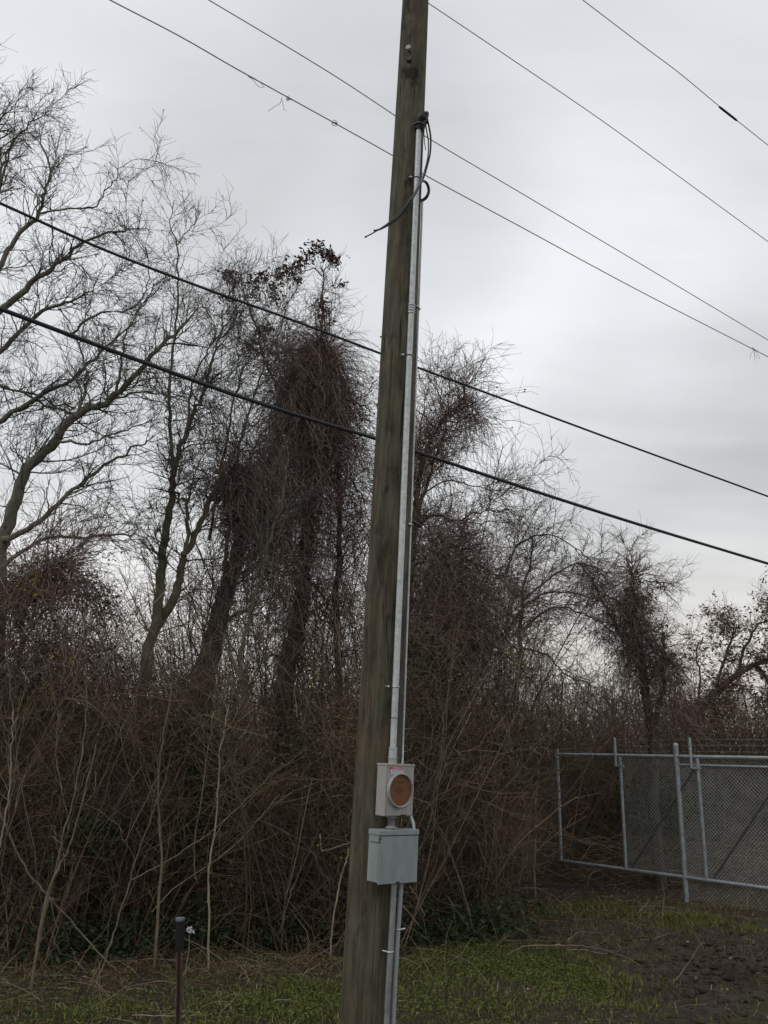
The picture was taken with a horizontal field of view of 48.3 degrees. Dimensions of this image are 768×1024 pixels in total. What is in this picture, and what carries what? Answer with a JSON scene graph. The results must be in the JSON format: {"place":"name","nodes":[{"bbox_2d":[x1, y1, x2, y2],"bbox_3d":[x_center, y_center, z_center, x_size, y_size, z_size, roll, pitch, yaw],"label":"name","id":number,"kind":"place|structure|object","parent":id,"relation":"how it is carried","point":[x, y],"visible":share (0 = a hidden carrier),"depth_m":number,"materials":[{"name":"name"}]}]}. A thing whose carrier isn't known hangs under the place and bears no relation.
{"place":"outdoors","nodes":[
{"label":"outdoors","id":0,"kind":"place"},
{"bbox_2d":[0,756,767,1023],"bbox_3d":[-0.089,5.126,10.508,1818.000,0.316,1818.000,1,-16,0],"label":"ground","id":1,"kind":"structure","parent":0,"point":[736,971],"depth_m":8.37,"materials":[{"name":"green plant"}]},
{"bbox_2d":[0,787,43,945],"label":"sapling","id":2,"kind":"object","parent":1,"relation":"on","point":[14,870],"visible":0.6,"depth_m":9.15,"materials":[{"name":"plant"}]},
{"bbox_2d":[0,674,62,867],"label":"sapling","id":3,"kind":"object","parent":1,"relation":"on","point":[16,766],"visible":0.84,"depth_m":9.02,"materials":[{"name":"wood"}]},
{"bbox_2d":[34,625,108,977],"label":"sapling","id":4,"kind":"object","parent":1,"relation":"on","point":[71,810],"visible":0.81,"depth_m":8.54,"materials":[{"name":"plant"}]},
{"bbox_2d":[29,679,130,990],"bbox_3d":[-2.804,2.963,8.056,0.713,2.813,0.672,1,-16,0],"label":"sapling","id":5,"kind":"object","parent":1,"relation":"on","point":[41,924],"visible":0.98,"depth_m":7.95,"materials":[{"name":"wood"}]},
{"bbox_2d":[0,469,169,946],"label":"vine mound","id":6,"kind":"object","parent":1,"relation":"on","point":[57,567],"visible":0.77,"depth_m":10.11,"materials":[{"name":"brown plant"}]},
{"bbox_2d":[0,812,170,969],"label":"fallen branch","id":7,"kind":"object","parent":1,"relation":"on","point":[43,891],"visible":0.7,"depth_m":8.55,"materials":[{"name":"wood"}]},
{"bbox_2d":[0,33,199,473],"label":"tree","id":8,"kind":"object","parent":1,"relation":"on","point":[22,292],"visible":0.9,"depth_m":12.64,"materials":[{"name":"brown plant"}]},
{"bbox_2d":[0,195,254,712],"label":"tree","id":9,"kind":"object","parent":1,"relation":"on","point":[30,464],"visible":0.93,"depth_m":11.72,"materials":[{"name":"brown plant"}]},
{"bbox_2d":[91,768,174,955],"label":"sapling","id":10,"kind":"object","parent":1,"relation":"on","point":[121,864],"visible":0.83,"depth_m":9.00,"materials":[{"name":"plant"}]},
{"bbox_2d":[95,742,188,988],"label":"sapling","id":11,"kind":"object","parent":1,"relation":"on","point":[133,867],"visible":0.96,"depth_m":8.01,"materials":[{"name":"plant"}]},
{"bbox_2d":[138,614,195,967],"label":"sapling","id":12,"kind":"object","parent":1,"relation":"on","point":[160,880],"visible":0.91,"depth_m":8.84,"materials":[{"name":"plant"}]},
{"bbox_2d":[132,1014,207,1016],"bbox_3d":[-1.714,4.029,6.861,0.599,0.016,0.032,2,-16,-4],"label":"dry reed","id":13,"kind":"object","parent":1,"relation":"on","point":[160,1015],"visible":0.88,"depth_m":6.85,"materials":[{"name":"plant"}]},
{"bbox_2d":[175,917,184,1023],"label":"marker post","id":14,"kind":"object","parent":1,"relation":"on","point":[179,935],"visible":1,"depth_m":4.51,"materials":[{"name":"metal"}]},
{"bbox_2d":[185,926,194,988],"bbox_3d":[-1.772,4.053,7.790,0.082,0.529,0.058,-4,-16,16],"label":"paper scrap","id":15,"kind":"object","parent":1,"relation":"on","point":[190,929],"visible":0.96,"depth_m":7.83,"materials":[{"name":"paper"}]},
{"bbox_2d":[105,110,294,912],"bbox_3d":[-2.812,-0.523,12.557,2.999,12.085,2.839,1,-16,0],"label":"tree","id":16,"kind":"object","parent":1,"relation":"on","point":[162,560],"visible":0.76,"depth_m":12.63,"materials":[{"name":"brown plant"}]},
{"bbox_2d":[198,659,252,970],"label":"sapling","id":17,"kind":"object","parent":1,"relation":"on","point":[208,937],"visible":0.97,"depth_m":8.66,"materials":[{"name":"plant"}]},
{"bbox_2d":[132,738,319,879],"bbox_3d":[-1.633,3.083,8.935,1.890,1.446,0.236,1,-16,0],"label":"cane","id":18,"kind":"object","parent":1,"relation":"on","point":[224,819],"visible":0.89,"depth_m":8.96,"materials":[{"name":"brown plant"}]},
{"bbox_2d":[151,780,334,911],"bbox_3d":[-1.432,3.508,9.066,1.897,1.338,0.440,1,-16,0],"label":"cane","id":19,"kind":"object","parent":1,"relation":"on","point":[235,844],"visible":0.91,"depth_m":8.97,"materials":[{"name":"brown plant"}]},
{"bbox_2d":[113,306,374,909],"bbox_3d":[-2.195,1.214,12.756,4.105,10.036,3.302,1,-16,0],"label":"vine covered tree","id":20,"kind":"object","parent":1,"relation":"on","point":[239,551],"visible":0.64,"depth_m":12.70,"materials":[{"name":"brown plant"}]},
{"bbox_2d":[164,225,360,920],"bbox_3d":[-2.000,0.280,12.702,3.236,10.611,3.944,1,-16,0],"label":"tree","id":21,"kind":"object","parent":1,"relation":"on","point":[253,601],"visible":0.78,"depth_m":12.47,"materials":[{"name":"brown plant"}]},
{"bbox_2d":[280,784,335,931],"bbox_3d":[-0.649,3.684,9.258,0.738,1.582,0.500,-9,-18,31],"label":"cane","id":22,"kind":"object","parent":1,"relation":"on","point":[299,872],"visible":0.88,"depth_m":9.16,"materials":[{"name":"brown plant"}]},
{"bbox_2d":[175,214,444,904],"bbox_3d":[-1.495,0.896,13.715,4.872,12.149,4.266,1,-16,0],"label":"vine covered tree","id":23,"kind":"object","parent":1,"relation":"on","point":[341,465],"visible":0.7,"depth_m":13.87,"materials":[{"name":"brown plant"}]},
{"bbox_2d":[0,938,645,1023],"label":"clover","id":24,"kind":"object","parent":1,"relation":"on","point":[536,969],"visible":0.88,"depth_m":7.57,"materials":[{"name":"green plant"}]},
{"bbox_2d":[329,849,348,958],"bbox_3d":[-0.468,4.085,8.895,0.202,1.115,0.047,1,-16,0],"label":"broken stick","id":25,"kind":"object","parent":1,"relation":"on","point":[336,901],"visible":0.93,"depth_m":8.89,"materials":[{"name":"wood"}]},
{"bbox_2d":[0,608,742,968],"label":"ivy","id":26,"kind":"object","parent":1,"relation":"on","point":[452,924],"visible":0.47,"depth_m":9.60,"materials":[{"name":"green plant"}]},
{"bbox_2d":[193,647,248,879],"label":"sapling","id":27,"kind":"object","parent":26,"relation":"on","point":[203,779],"visible":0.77,"depth_m":9.51,"materials":[{"name":"wood"}]},
{"bbox_2d":[404,855,433,915],"bbox_3d":[0.383,3.989,9.465,0.370,0.878,0.544,12,-19,-34],"label":"cane","id":28,"kind":"object","parent":26,"relation":"on","point":[415,894],"visible":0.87,"depth_m":9.40,"materials":[{"name":"brown plant"}]},
{"bbox_2d":[0,662,765,945],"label":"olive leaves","id":29,"kind":"object","parent":1,"relation":"on","point":[286,784],"visible":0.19,"depth_m":9.96,"materials":[{"name":"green plant"}]},
{"bbox_2d":[0,412,767,976],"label":"undergrowth","id":30,"kind":"object","parent":1,"relation":"on","point":[84,880],"visible":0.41,"depth_m":9.95,"materials":[{"name":"brown plant"}]},
{"bbox_2d":[0,675,37,846],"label":"sapling","id":31,"kind":"object","parent":30,"relation":"in","point":[10,769],"visible":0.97,"depth_m":8.61,"materials":[{"name":"plant"}]},
{"bbox_2d":[11,653,92,827],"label":"sapling","id":32,"kind":"object","parent":30,"relation":"on","point":[56,747],"visible":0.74,"depth_m":9.18,"materials":[{"name":"plant"}]},
{"bbox_2d":[136,708,278,855],"bbox_3d":[-1.741,2.887,9.272,1.614,1.584,0.630,-5,-17,19],"label":"cane","id":33,"kind":"object","parent":30,"relation":"on","point":[220,795],"visible":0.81,"depth_m":9.19,"materials":[{"name":"brown plant"}]},
{"bbox_2d":[322,581,360,778],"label":"sapling","id":34,"kind":"object","parent":30,"relation":"on","point":[339,651],"visible":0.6,"depth_m":10.91,"materials":[{"name":"wood"}]},
{"bbox_2d":[0,576,767,976],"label":"bramble tangle","id":35,"kind":"object","parent":1,"relation":"on","point":[276,826],"visible":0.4,"depth_m":10.04,"materials":[{"name":"brown plant"}]},
{"bbox_2d":[319,834,349,851],"bbox_3d":[-0.513,3.477,8.995,0.337,0.180,0.027,1,-16,0],"label":"bent twig","id":36,"kind":"object","parent":35,"relation":"on","point":[332,848],"visible":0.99,"depth_m":8.99,"materials":[{"name":"plant"}]},
{"bbox_2d":[339,0,428,1023],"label":"utility pole","id":37,"kind":"object","parent":1,"relation":"on","point":[365,956],"visible":0.83,"depth_m":5.00,"materials":[{"name":"brown wood"}]},
{"bbox_2d":[382,884,396,1023],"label":"conduit","id":38,"kind":"object","parent":37,"relation":"attached to","point":[390,952],"visible":0.97,"depth_m":4.40,"materials":[{"name":"grey metal"}]},
{"bbox_2d":[367,828,418,884],"bbox_3d":[0.049,1.816,4.524,0.276,0.268,0.098,15,-20,-38],"label":"disconnect box","id":39,"kind":"object","parent":37,"relation":"attached to","point":[392,856],"visible":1,"depth_m":4.47,"materials":[{"name":"grey metal"}]},
{"bbox_2d":[385,816,397,828],"bbox_3d":[0.039,1.652,4.571,0.063,0.066,0.063,6,-16,-17],"label":"conduit nipple","id":40,"kind":"object","parent":39,"relation":"attached to","point":[391,822],"visible":0.98,"depth_m":4.55,"materials":[{"name":"grey metal"}]},
{"bbox_2d":[377,835,417,884],"bbox_3d":[0.077,1.825,4.487,0.268,0.241,0.013,15,-20,-38],"label":"door","id":41,"kind":"structure","parent":39,"relation":"in","point":[398,855],"depth_m":4.48,"materials":[{"name":"grey metal"}]},
{"bbox_2d":[409,816,414,828],"bbox_3d":[0.150,1.643,4.643,0.025,0.160,0.052,10,-18,-29],"label":"conduit elbow","id":42,"kind":"object","parent":39,"relation":"attached to","point":[412,821],"visible":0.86,"depth_m":4.62,"materials":[{"name":"grey metal"}]},
{"bbox_2d":[375,763,414,825],"bbox_3d":[0.064,1.520,4.609,0.202,0.319,0.100,15,-20,-38],"label":"meter box","id":43,"kind":"object","parent":37,"relation":"attached to","point":[395,790],"visible":1,"depth_m":4.58,"materials":[{"name":"metal"}]},
{"bbox_2d":[391,883,405,1023],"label":"conduit","id":44,"kind":"object","parent":37,"relation":"attached to","point":[398,928],"visible":0.93,"depth_m":4.43,"materials":[{"name":"grey plastic"}]},
{"bbox_2d":[385,110,428,763],"bbox_3d":[0.153,-0.670,5.260,0.234,4.256,0.100,1,-16,0],"label":"service conduit","id":45,"kind":"object","parent":37,"relation":"attached to","point":[421,116],"visible":0.98,"depth_m":5.16,"materials":[{"name":"grey metal"}]},
{"bbox_2d":[364,120,431,237],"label":"service cables","id":46,"kind":"object","parent":45,"relation":"hanging from","point":[422,180],"visible":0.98,"depth_m":5.73,"materials":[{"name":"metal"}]},
{"bbox_2d":[401,201,422,763],"bbox_3d":[0.178,-0.341,5.257,0.113,3.669,0.071,1,-16,0],"label":"ground wire conduit","id":47,"kind":"object","parent":37,"relation":"attached to","point":[408,583],"visible":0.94,"depth_m":5.20,"materials":[{"name":"grey metal"}]},
{"bbox_2d":[0,888,767,1023],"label":"grass","id":48,"kind":"structure","parent":1,"relation":"on","point":[677,918],"depth_m":8.04,"materials":[{"name":"green plant"}]},
{"bbox_2d":[0,873,767,1023],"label":"dry straw","id":49,"kind":"object","parent":1,"relation":"on","point":[99,987],"visible":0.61,"depth_m":8.36,"materials":[{"name":"beige plant"}]},
{"bbox_2d":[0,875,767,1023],"bbox_3d":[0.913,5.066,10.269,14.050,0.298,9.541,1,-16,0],"label":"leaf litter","id":50,"kind":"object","parent":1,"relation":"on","point":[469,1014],"visible":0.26,"depth_m":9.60,"materials":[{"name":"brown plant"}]},
{"bbox_2d":[0,683,767,952],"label":"dead foliage","id":51,"kind":"object","parent":1,"relation":"on","point":[354,751],"visible":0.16,"depth_m":10.77,"materials":[{"name":"brown plant"}]},
{"bbox_2d":[3,633,767,847],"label":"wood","id":52,"kind":"object","parent":1,"relation":"on","point":[588,718],"visible":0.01,"depth_m":24.39,"materials":[{"name":"brown plant"}]},
{"bbox_2d":[4,380,767,888],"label":"understory","id":53,"kind":"object","parent":1,"relation":"on","point":[246,658],"visible":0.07,"depth_m":15.42,"materials":[{"name":"brown plant"}]},
{"bbox_2d":[414,794,477,941],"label":"sapling","id":54,"kind":"object","parent":1,"relation":"on","point":[438,826],"visible":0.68,"depth_m":9.96,"materials":[{"name":"plant"}]},
{"bbox_2d":[429,866,494,946],"bbox_3d":[0.867,4.530,9.823,0.810,0.820,0.415,1,-16,0],"label":"cane","id":55,"kind":"object","parent":1,"relation":"on","point":[457,912],"visible":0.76,"depth_m":9.73,"materials":[{"name":"brown plant"}]},
{"bbox_2d":[304,325,659,905],"bbox_3d":[1.503,1.312,13.299,5.173,9.119,3.788,-5,-17,22],"label":"vine covered tree","id":56,"kind":"object","parent":1,"relation":"on","point":[451,569],"visible":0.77,"depth_m":13.27,"materials":[{"name":"brown plant"}]},
{"bbox_2d":[476,872,549,948],"bbox_3d":[1.414,4.365,9.269,0.858,0.847,0.628,-3,-16,15],"label":"cane","id":57,"kind":"object","parent":1,"relation":"on","point":[500,930],"visible":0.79,"depth_m":9.39,"materials":[{"name":"brown plant"}]},
{"bbox_2d":[522,719,563,900],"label":"sapling","id":58,"kind":"object","parent":1,"relation":"on","point":[533,871],"visible":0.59,"depth_m":13.04,"materials":[{"name":"plant"}]},
{"bbox_2d":[463,491,665,893],"bbox_3d":[2.749,2.774,14.353,4.360,6.866,2.208,1,-16,0],"label":"tree","id":59,"kind":"object","parent":1,"relation":"on","point":[594,567],"visible":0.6,"depth_m":14.66,"materials":[{"name":"brown plant"}]},
{"bbox_2d":[506,923,696,963],"bbox_3d":[2.298,4.677,9.183,1.997,0.598,0.316,0,-16,3],"label":"fallen branch","id":60,"kind":"object","parent":1,"relation":"on","point":[564,946],"visible":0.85,"depth_m":9.10,"materials":[{"name":"wood"}]},
{"bbox_2d":[538,517,741,888],"bbox_3d":[4.500,3.308,15.257,3.319,6.445,2.528,-6,-17,23],"label":"vine covered tree","id":61,"kind":"object","parent":1,"relation":"on","point":[654,670],"visible":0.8,"depth_m":15.16,"materials":[{"name":"brown plant"}]},
{"bbox_2d":[516,769,767,894],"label":"brush debris","id":62,"kind":"object","parent":1,"relation":"on","point":[596,859],"visible":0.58,"depth_m":15.00,"materials":[{"name":"plant"}]},
{"bbox_2d":[531,920,767,1023],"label":"mud clods","id":63,"kind":"object","parent":1,"relation":"on","point":[722,975],"visible":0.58,"depth_m":8.68,"materials":[{"name":"brown soil"}]},
{"bbox_2d":[576,746,746,866],"bbox_3d":[5.218,5.943,16.789,2.553,2.781,3.463,12,-19,-34],"label":"leafy shrub","id":64,"kind":"object","parent":1,"relation":"on","point":[670,812],"visible":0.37,"depth_m":16.46,"materials":[{"name":"brown plant"}]},
{"bbox_2d":[622,689,767,848],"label":"leafy shrub","id":65,"kind":"object","parent":1,"relation":"on","point":[730,764],"visible":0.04,"depth_m":19.80,"materials":[{"name":"brown plant"}]},
{"bbox_2d":[648,566,767,862],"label":"tree","id":66,"kind":"object","parent":1,"relation":"on","point":[759,659],"visible":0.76,"depth_m":17.74,"materials":[{"name":"brown plant"}]},
{"bbox_2d":[673,743,767,911],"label":"chain link fence","id":67,"kind":"object","parent":1,"relation":"on","point":[681,825],"visible":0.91,"depth_m":12.86,"materials":[{"name":"metal"}]},
{"bbox_2d":[555,737,767,889],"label":"sliding gate","id":68,"kind":"structure","parent":67,"relation":"attached to","point":[690,757],"depth_m":13.22,"materials":[{"name":"metal"}]},
{"bbox_2d":[0,307,767,564],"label":"overhead cable","id":69,"kind":"object","parent":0,"point":[109,349],"visible":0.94,"depth_m":9.07,"materials":[{"name":"black rubber"}]},
{"bbox_2d":[0,202,767,496],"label":"overhead cable","id":70,"kind":"object","parent":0,"point":[224,295],"visible":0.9,"depth_m":9.68,"materials":[{"name":"black rubber"}]},
{"bbox_2d":[0,0,767,755],"label":"sky","id":71,"kind":"structure","parent":0,"point":[601,355],"materials":[{"name":"grey"}]},
{"bbox_2d":[109,0,767,356],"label":"overhead wire","id":72,"kind":"object","parent":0,"point":[422,173],"visible":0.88,"depth_m":11.27,"materials":[{"name":"grey metal"}]},
{"bbox_2d":[208,0,767,339],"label":"overhead wire","id":73,"kind":"object","parent":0,"point":[469,162],"visible":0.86,"depth_m":12.13,"materials":[{"name":"grey metal"}]},
{"bbox_2d":[428,3,767,241],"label":"overhead wire","id":74,"kind":"object","parent":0,"point":[591,113],"visible":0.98,"depth_m":13.92,"materials":[{"name":"grey metal"}]},
{"bbox_2d":[583,0,767,144],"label":"overhead wire","id":75,"kind":"object","parent":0,"point":[728,113],"visible":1,"depth_m":15.91,"materials":[{"name":"black metal"}]}
]}

